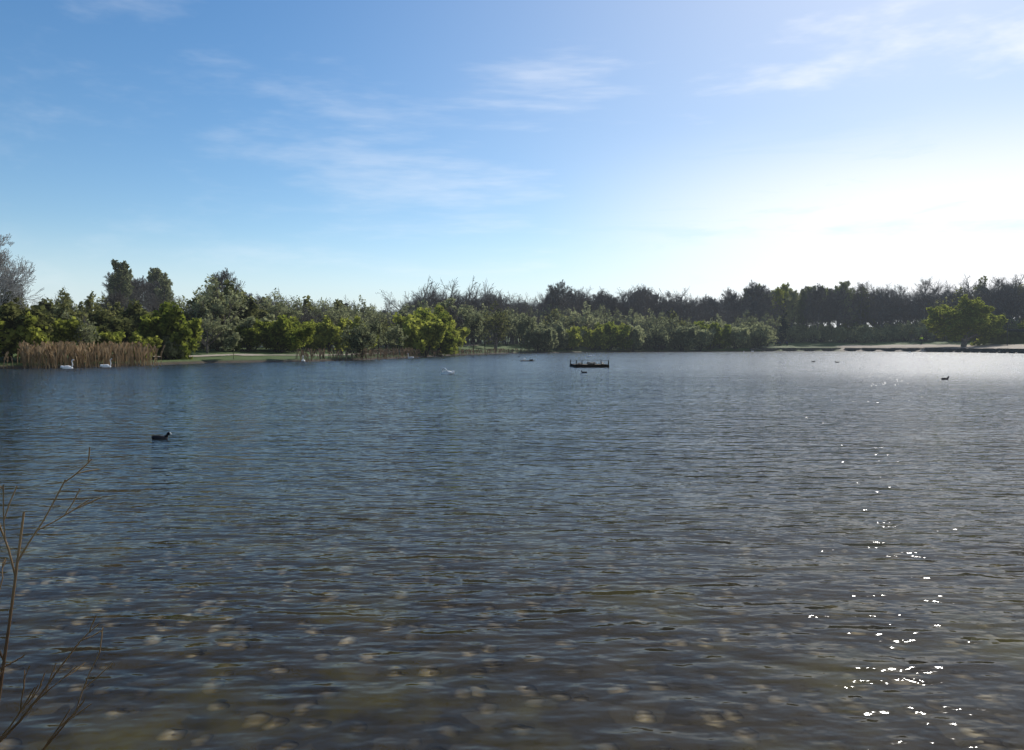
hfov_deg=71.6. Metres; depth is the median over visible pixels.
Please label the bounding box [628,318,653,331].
budding tree
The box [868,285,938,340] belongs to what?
bare round tree
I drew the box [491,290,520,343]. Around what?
bare round tree
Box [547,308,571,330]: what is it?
budding tree
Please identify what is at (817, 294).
round tree
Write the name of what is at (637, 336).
willow bush
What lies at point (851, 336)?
bare shrub
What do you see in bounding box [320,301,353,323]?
budding tree
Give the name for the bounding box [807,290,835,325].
bare poplar
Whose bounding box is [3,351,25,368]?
reed fringe
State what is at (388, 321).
bare round tree
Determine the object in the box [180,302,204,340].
budding tree
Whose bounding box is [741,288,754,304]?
poplar
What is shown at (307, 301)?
leafy tree
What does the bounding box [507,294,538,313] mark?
bare round tree
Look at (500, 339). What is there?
budding park tree
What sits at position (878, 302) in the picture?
bare round tree
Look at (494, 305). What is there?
bare round tree
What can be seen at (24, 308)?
leafy tree
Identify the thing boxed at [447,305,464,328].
tall bare tree
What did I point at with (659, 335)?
bush
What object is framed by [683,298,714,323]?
bare round tree
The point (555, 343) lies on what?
willow bush
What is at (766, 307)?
tall bare tree
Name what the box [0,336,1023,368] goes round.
ground
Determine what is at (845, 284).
poplar
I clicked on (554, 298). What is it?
tall bare tree
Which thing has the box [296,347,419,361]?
reeds
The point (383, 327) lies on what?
budding tree
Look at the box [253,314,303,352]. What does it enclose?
hedge bush
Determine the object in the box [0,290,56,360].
leafy tree
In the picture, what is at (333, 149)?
sky
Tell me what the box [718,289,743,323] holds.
tall bare tree
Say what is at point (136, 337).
willow bush
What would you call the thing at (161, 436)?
coot
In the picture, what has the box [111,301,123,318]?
leafy tree
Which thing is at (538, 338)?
willow bush
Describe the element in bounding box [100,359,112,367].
swan
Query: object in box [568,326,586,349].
willow bush
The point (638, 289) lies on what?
tall bare tree
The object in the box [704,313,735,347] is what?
budding tree
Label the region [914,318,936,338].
bare understorey bush
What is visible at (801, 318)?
tree
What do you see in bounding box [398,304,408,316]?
budding tree
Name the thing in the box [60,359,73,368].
swan
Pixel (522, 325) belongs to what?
park tree sapling
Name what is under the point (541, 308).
bare round tree
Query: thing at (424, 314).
leafy tree
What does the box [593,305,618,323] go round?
budding tree
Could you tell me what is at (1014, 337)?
clipped hedge
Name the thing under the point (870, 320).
bare round tree
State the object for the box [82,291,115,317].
budding tree
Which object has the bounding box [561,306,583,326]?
bare round tree
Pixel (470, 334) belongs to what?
bare bush
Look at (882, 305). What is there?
tree
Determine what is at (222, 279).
tall bare tree
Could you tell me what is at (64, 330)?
willow bush
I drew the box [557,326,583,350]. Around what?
willow bush
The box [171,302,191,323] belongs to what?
leafy tree
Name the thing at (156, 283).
bare poplar
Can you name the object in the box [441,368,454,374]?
swan
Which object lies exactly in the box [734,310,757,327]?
budding tree
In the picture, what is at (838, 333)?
shrub
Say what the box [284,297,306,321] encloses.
budding tree
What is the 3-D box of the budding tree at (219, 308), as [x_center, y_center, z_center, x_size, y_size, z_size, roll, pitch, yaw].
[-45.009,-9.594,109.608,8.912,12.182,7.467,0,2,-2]
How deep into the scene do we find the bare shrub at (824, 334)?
344.31 m
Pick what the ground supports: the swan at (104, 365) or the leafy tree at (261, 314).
the leafy tree at (261, 314)
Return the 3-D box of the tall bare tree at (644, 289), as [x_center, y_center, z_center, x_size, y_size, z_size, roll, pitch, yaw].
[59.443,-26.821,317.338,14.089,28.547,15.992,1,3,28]
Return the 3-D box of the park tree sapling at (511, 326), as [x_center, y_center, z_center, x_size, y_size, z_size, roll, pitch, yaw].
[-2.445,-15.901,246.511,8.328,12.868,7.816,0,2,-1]
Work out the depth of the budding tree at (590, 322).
263.44 m
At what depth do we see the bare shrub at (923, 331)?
314.88 m
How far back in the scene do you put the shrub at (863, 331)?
336.23 m
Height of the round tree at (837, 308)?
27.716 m
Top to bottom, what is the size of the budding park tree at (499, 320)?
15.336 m
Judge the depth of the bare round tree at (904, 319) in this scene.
352.04 m
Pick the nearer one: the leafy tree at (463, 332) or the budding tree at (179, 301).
the budding tree at (179, 301)
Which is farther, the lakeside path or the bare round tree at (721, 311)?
the bare round tree at (721, 311)
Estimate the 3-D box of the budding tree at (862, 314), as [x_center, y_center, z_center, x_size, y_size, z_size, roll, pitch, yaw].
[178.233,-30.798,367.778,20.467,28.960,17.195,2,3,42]
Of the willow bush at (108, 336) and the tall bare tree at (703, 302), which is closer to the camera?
the willow bush at (108, 336)
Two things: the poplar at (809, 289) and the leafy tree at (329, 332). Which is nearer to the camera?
the leafy tree at (329, 332)
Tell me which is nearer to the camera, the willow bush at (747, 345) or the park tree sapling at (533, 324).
the park tree sapling at (533, 324)
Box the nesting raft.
[570,360,608,366]
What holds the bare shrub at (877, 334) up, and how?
on the ground
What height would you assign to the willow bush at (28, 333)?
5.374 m
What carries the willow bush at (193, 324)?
on the ground
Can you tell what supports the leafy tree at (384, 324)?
on the ground
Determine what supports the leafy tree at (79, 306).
on the ground
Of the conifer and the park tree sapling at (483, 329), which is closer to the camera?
the park tree sapling at (483, 329)
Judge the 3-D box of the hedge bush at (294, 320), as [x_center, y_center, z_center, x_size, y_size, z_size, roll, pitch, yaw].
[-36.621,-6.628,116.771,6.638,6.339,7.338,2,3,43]
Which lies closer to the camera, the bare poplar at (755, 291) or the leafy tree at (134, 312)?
the leafy tree at (134, 312)
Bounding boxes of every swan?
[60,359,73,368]
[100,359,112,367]
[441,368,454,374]
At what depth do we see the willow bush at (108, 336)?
77.31 m
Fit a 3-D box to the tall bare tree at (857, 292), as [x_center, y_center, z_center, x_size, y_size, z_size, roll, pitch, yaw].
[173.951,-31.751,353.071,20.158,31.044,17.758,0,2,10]
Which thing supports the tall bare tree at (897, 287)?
on the ground
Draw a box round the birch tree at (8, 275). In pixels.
[0,234,44,359]
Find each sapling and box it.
[221,332,239,358]
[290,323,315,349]
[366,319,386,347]
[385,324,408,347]
[438,297,473,346]
[458,307,484,349]
[471,311,494,349]
[493,311,515,345]
[508,308,527,319]
[511,314,531,351]
[526,316,542,350]
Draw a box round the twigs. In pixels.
[0,447,112,749]
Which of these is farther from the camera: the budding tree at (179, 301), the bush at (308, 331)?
the budding tree at (179, 301)
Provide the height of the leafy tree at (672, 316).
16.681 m
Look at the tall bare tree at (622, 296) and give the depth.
337.08 m
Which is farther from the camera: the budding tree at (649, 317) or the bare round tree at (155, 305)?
the budding tree at (649, 317)
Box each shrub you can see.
[809,324,831,341]
[819,327,830,342]
[831,326,846,342]
[845,329,861,341]
[852,323,873,342]
[869,328,883,342]
[895,328,909,340]
[914,324,934,341]
[967,331,977,340]
[1017,319,1023,328]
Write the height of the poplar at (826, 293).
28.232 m
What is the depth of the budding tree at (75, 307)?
98.32 m
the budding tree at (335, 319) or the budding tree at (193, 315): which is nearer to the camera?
the budding tree at (193, 315)
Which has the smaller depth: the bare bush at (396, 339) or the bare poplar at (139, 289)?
the bare bush at (396, 339)
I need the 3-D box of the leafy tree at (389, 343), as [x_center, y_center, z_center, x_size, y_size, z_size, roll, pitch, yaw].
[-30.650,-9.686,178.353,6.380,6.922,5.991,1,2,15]
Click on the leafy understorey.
(847, 328)
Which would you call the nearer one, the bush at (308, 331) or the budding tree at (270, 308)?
the bush at (308, 331)
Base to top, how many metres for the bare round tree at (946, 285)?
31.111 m
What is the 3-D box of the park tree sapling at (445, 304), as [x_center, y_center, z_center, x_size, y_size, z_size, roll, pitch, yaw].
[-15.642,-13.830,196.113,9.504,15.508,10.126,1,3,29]
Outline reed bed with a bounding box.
[18,340,164,368]
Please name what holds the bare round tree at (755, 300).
on the ground
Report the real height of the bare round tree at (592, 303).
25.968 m
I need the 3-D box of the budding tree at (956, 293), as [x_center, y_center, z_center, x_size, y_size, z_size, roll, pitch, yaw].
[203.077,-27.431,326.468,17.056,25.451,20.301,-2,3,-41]
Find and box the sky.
[0,0,1023,326]
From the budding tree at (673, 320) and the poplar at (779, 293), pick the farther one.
the poplar at (779, 293)
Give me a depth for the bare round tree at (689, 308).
333.09 m
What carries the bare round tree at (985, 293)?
on the ground
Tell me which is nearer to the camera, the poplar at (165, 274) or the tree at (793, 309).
the poplar at (165, 274)
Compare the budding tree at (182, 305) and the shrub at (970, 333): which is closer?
the budding tree at (182, 305)
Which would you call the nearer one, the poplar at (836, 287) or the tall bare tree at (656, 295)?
the tall bare tree at (656, 295)
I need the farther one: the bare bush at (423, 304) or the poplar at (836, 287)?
the poplar at (836, 287)
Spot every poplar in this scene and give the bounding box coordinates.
[101,272,117,300]
[105,259,133,305]
[128,275,160,311]
[141,270,160,304]
[143,280,177,308]
[148,267,168,292]
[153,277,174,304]
[160,272,172,297]
[734,280,767,314]
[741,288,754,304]
[770,287,786,340]
[782,282,792,341]
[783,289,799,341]
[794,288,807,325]
[797,286,815,340]
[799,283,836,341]
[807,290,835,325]
[812,289,827,324]
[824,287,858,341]
[826,285,848,326]
[831,285,840,325]
[836,281,857,341]
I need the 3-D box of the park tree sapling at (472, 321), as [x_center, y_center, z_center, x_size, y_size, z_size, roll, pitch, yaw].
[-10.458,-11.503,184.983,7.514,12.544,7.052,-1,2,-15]
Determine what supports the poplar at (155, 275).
on the ground
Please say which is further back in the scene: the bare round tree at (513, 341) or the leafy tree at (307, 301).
the bare round tree at (513, 341)
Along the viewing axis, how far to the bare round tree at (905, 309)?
367.01 m
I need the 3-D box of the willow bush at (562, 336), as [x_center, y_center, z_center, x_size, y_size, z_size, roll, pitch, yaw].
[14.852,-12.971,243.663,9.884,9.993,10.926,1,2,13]
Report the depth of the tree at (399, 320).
161.40 m
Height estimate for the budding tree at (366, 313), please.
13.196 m
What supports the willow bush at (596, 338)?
on the ground
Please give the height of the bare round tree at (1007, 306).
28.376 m
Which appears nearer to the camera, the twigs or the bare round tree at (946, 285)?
the twigs
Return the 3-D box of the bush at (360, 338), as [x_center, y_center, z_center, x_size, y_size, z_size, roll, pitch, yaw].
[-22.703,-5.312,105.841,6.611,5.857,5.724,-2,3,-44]
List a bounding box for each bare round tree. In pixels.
[25,287,77,310]
[144,296,192,316]
[254,292,277,347]
[272,288,313,306]
[296,301,324,348]
[377,276,455,314]
[380,303,412,344]
[382,313,395,347]
[392,289,430,310]
[424,278,463,305]
[430,278,477,309]
[431,275,498,343]
[476,282,514,343]
[477,285,507,343]
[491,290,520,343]
[502,292,545,343]
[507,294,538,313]
[511,296,536,343]
[519,292,532,340]
[526,292,542,310]
[531,300,549,319]
[533,292,564,314]
[561,288,595,314]
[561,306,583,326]
[598,285,661,319]
[653,288,715,323]
[668,295,702,321]
[682,293,698,311]
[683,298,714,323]
[701,298,743,321]
[717,315,736,346]
[723,296,761,323]
[727,287,794,322]
[752,317,779,345]
[859,288,905,340]
[867,282,911,324]
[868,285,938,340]
[869,285,910,321]
[893,292,922,324]
[895,285,935,339]
[915,280,954,320]
[922,286,963,340]
[931,279,965,302]
[936,273,994,310]
[962,281,1022,319]
[975,274,1023,319]
[978,277,1023,322]
[979,280,1016,315]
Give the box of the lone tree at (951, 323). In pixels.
[922,294,1007,346]
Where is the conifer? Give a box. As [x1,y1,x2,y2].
[774,298,789,341]
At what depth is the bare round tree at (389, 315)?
191.13 m
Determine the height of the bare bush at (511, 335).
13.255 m
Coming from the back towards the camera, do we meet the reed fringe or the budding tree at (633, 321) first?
the budding tree at (633, 321)
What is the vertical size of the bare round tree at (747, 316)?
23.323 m
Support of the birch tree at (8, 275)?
on the ground
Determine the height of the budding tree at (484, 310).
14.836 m
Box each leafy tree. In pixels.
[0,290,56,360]
[19,298,54,320]
[38,298,55,315]
[54,300,88,323]
[77,301,85,312]
[83,307,133,345]
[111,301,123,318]
[115,299,155,341]
[132,300,195,359]
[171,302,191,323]
[187,279,258,324]
[254,298,268,318]
[292,295,332,321]
[308,315,349,351]
[322,299,345,324]
[342,314,378,350]
[364,306,388,347]
[384,323,398,348]
[399,312,438,353]
[402,309,431,352]
[413,303,470,349]
[432,311,458,355]
[439,310,462,353]
[542,308,575,328]
[658,311,687,348]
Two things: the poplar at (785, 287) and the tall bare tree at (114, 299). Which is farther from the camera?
the poplar at (785, 287)
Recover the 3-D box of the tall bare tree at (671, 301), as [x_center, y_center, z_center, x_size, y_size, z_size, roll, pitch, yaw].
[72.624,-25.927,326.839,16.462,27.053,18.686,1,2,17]
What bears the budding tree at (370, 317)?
on the ground
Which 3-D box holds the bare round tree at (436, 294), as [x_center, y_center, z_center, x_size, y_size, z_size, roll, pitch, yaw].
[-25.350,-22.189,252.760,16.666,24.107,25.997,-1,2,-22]
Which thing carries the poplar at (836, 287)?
on the ground
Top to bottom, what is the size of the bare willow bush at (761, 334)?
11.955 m
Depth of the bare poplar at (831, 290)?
371.83 m
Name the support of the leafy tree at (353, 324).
on the ground
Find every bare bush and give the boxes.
[390,324,402,349]
[405,298,435,312]
[468,305,487,344]
[493,309,521,344]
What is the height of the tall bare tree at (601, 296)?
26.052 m
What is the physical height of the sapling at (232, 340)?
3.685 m
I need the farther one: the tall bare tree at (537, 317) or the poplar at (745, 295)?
the poplar at (745, 295)
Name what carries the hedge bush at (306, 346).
on the ground
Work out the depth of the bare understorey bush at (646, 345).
277.57 m
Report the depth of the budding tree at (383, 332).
151.04 m
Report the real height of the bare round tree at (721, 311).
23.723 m
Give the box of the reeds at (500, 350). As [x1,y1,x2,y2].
[420,348,545,356]
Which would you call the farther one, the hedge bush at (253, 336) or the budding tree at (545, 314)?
the budding tree at (545, 314)
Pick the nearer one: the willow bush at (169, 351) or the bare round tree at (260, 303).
the willow bush at (169, 351)
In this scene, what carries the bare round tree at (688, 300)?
on the ground
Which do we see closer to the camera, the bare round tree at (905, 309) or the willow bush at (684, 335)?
the willow bush at (684, 335)
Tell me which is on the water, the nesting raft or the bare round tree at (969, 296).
the nesting raft
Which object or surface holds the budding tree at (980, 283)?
on the ground
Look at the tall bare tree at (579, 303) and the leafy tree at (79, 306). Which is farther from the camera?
the tall bare tree at (579, 303)
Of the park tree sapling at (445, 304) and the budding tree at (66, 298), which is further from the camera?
the park tree sapling at (445, 304)
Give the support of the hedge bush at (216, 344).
on the ground
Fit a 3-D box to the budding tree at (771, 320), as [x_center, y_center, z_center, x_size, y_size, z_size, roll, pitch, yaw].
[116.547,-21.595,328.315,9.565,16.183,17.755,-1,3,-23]
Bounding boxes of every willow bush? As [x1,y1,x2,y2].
[0,311,53,361]
[35,310,85,357]
[75,326,125,359]
[128,332,162,359]
[157,317,203,357]
[161,335,187,359]
[520,324,552,351]
[534,329,558,350]
[550,323,568,350]
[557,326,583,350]
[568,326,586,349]
[580,325,611,350]
[594,321,632,350]
[605,323,626,349]
[623,324,645,350]
[645,321,674,349]
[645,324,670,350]
[664,323,697,350]
[685,325,715,351]
[692,320,733,349]
[718,321,733,347]
[719,324,750,348]
[744,324,772,347]
[749,321,775,348]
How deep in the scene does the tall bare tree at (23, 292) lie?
94.62 m
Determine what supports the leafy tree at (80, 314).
on the ground
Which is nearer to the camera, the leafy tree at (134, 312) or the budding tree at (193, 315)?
the leafy tree at (134, 312)
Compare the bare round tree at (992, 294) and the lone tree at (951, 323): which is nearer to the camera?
the lone tree at (951, 323)
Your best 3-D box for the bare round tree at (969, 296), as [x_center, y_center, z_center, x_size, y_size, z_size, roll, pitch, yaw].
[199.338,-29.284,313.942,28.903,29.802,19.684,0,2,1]
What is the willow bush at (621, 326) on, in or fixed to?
on the ground
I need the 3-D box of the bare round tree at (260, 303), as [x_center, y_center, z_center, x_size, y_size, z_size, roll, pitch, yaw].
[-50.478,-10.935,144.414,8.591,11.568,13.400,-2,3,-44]
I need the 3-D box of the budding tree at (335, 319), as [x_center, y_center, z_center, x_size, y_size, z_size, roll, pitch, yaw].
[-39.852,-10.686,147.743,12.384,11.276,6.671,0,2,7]
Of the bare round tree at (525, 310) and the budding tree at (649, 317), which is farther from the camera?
the budding tree at (649, 317)
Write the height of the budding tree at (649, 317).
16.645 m
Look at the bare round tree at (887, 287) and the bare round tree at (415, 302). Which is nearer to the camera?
the bare round tree at (415, 302)
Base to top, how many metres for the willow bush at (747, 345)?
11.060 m
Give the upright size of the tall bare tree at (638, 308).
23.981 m
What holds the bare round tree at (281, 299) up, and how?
on the ground
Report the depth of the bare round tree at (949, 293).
339.82 m
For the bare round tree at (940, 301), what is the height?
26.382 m
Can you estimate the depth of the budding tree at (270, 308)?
133.64 m
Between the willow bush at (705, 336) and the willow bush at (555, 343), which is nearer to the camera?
the willow bush at (555, 343)
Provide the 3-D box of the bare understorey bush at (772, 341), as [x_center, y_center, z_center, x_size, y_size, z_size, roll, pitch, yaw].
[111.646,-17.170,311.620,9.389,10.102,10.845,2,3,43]
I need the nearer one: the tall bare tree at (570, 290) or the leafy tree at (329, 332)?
the leafy tree at (329, 332)
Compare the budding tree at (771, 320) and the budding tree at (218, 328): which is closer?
the budding tree at (218, 328)
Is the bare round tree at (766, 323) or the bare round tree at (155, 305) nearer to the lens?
the bare round tree at (155, 305)
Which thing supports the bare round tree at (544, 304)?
on the ground
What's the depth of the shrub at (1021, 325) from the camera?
274.50 m
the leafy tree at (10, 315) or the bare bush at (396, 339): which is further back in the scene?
the bare bush at (396, 339)
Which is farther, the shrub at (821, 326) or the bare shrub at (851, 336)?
the shrub at (821, 326)
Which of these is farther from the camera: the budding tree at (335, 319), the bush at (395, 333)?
the budding tree at (335, 319)
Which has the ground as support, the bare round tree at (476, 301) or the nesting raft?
the bare round tree at (476, 301)
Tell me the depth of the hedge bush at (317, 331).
131.56 m
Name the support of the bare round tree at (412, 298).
on the ground
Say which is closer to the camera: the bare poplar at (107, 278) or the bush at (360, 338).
the bush at (360, 338)
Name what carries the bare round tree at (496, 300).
on the ground
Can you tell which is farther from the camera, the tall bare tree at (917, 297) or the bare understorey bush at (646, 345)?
the tall bare tree at (917, 297)
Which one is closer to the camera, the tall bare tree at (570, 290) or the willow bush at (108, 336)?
the willow bush at (108, 336)
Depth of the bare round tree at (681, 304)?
314.77 m
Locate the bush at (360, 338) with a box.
[339,320,387,357]
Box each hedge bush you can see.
[197,322,244,350]
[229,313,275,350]
[232,325,264,351]
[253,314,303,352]
[276,316,314,351]
[295,332,315,349]
[312,323,332,349]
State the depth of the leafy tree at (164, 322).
84.02 m
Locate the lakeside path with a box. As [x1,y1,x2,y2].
[129,353,383,357]
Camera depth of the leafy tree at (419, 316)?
146.88 m
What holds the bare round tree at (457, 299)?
on the ground
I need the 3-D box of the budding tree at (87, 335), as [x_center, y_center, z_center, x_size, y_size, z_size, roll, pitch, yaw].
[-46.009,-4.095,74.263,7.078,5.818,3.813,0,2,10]
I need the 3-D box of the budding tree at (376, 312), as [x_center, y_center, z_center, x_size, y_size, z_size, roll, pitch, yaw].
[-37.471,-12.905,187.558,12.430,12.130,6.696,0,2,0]
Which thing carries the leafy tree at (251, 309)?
on the ground
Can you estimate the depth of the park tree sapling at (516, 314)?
261.55 m
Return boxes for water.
[0,351,1023,749]
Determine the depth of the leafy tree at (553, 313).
265.28 m
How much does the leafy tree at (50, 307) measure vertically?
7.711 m
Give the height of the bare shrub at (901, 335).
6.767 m
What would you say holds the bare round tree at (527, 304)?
on the ground
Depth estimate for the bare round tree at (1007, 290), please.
311.68 m
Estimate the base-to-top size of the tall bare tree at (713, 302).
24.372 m
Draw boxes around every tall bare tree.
[0,273,27,306]
[101,290,132,310]
[203,267,240,292]
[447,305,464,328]
[526,313,540,327]
[546,280,579,313]
[562,286,581,299]
[562,286,592,315]
[584,288,609,314]
[594,292,621,318]
[616,291,633,314]
[619,293,654,320]
[625,286,656,319]
[632,284,660,320]
[644,290,664,316]
[653,290,685,319]
[694,296,712,316]
[705,298,724,316]
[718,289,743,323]
[750,288,780,321]
[849,280,880,325]
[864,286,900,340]
[892,284,912,301]
[905,277,941,318]
[980,275,1020,315]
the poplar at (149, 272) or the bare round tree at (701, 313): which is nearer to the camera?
the poplar at (149, 272)
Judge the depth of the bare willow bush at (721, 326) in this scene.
291.77 m
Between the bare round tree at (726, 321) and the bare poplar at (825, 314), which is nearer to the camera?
the bare round tree at (726, 321)
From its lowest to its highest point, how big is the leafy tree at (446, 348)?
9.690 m
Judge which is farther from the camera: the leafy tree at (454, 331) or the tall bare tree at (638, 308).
the tall bare tree at (638, 308)
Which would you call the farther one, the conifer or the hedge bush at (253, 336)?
the conifer
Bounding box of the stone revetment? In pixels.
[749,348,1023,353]
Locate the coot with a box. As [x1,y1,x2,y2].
[151,432,171,438]
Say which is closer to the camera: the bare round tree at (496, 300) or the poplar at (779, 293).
the bare round tree at (496, 300)
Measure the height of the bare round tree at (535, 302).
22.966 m
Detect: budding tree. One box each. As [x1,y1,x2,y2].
[53,309,99,360]
[54,287,84,310]
[55,300,83,312]
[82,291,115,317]
[92,296,125,310]
[176,279,242,313]
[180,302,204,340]
[182,296,225,348]
[191,274,251,323]
[197,311,231,353]
[256,288,302,320]
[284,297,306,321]
[298,298,350,325]
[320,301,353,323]
[341,295,392,323]
[348,309,374,324]
[371,305,391,322]
[376,329,387,348]
[377,325,394,348]
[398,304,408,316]
[474,303,491,343]
[535,302,569,320]
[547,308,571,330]
[567,301,611,348]
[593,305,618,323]
[619,307,645,327]
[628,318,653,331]
[637,308,661,346]
[638,311,681,347]
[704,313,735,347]
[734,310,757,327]
[756,311,781,327]
[853,288,875,340]
[928,287,974,312]
[971,275,1002,297]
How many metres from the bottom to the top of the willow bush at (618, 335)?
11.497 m
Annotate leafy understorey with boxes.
[839,322,852,341]
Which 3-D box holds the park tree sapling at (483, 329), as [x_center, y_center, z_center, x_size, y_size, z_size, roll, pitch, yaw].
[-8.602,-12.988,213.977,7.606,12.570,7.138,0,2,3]
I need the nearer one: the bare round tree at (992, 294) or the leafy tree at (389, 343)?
the leafy tree at (389, 343)
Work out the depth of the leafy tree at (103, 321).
80.59 m
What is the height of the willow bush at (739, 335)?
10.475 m
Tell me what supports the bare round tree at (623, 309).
on the ground
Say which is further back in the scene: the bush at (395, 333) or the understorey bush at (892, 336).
the understorey bush at (892, 336)
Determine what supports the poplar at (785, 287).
on the ground
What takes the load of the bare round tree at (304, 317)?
on the ground
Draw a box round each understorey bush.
[640,340,650,349]
[764,324,776,346]
[884,326,897,341]
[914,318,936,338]
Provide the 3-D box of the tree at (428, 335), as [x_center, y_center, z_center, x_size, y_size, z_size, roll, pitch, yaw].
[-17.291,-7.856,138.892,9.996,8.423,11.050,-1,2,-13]
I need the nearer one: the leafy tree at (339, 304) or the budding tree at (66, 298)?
the budding tree at (66, 298)
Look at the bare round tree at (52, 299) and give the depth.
117.00 m
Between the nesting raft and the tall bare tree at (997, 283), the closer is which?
the nesting raft
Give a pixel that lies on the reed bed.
(122, 352)
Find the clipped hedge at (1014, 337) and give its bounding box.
[986,331,1023,343]
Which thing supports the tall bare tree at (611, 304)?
on the ground
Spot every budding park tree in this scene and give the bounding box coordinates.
[479,301,510,351]
[480,326,507,347]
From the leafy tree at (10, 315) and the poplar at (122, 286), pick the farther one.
the poplar at (122, 286)
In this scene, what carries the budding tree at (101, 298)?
on the ground
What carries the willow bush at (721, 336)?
on the ground
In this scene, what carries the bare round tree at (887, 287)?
on the ground

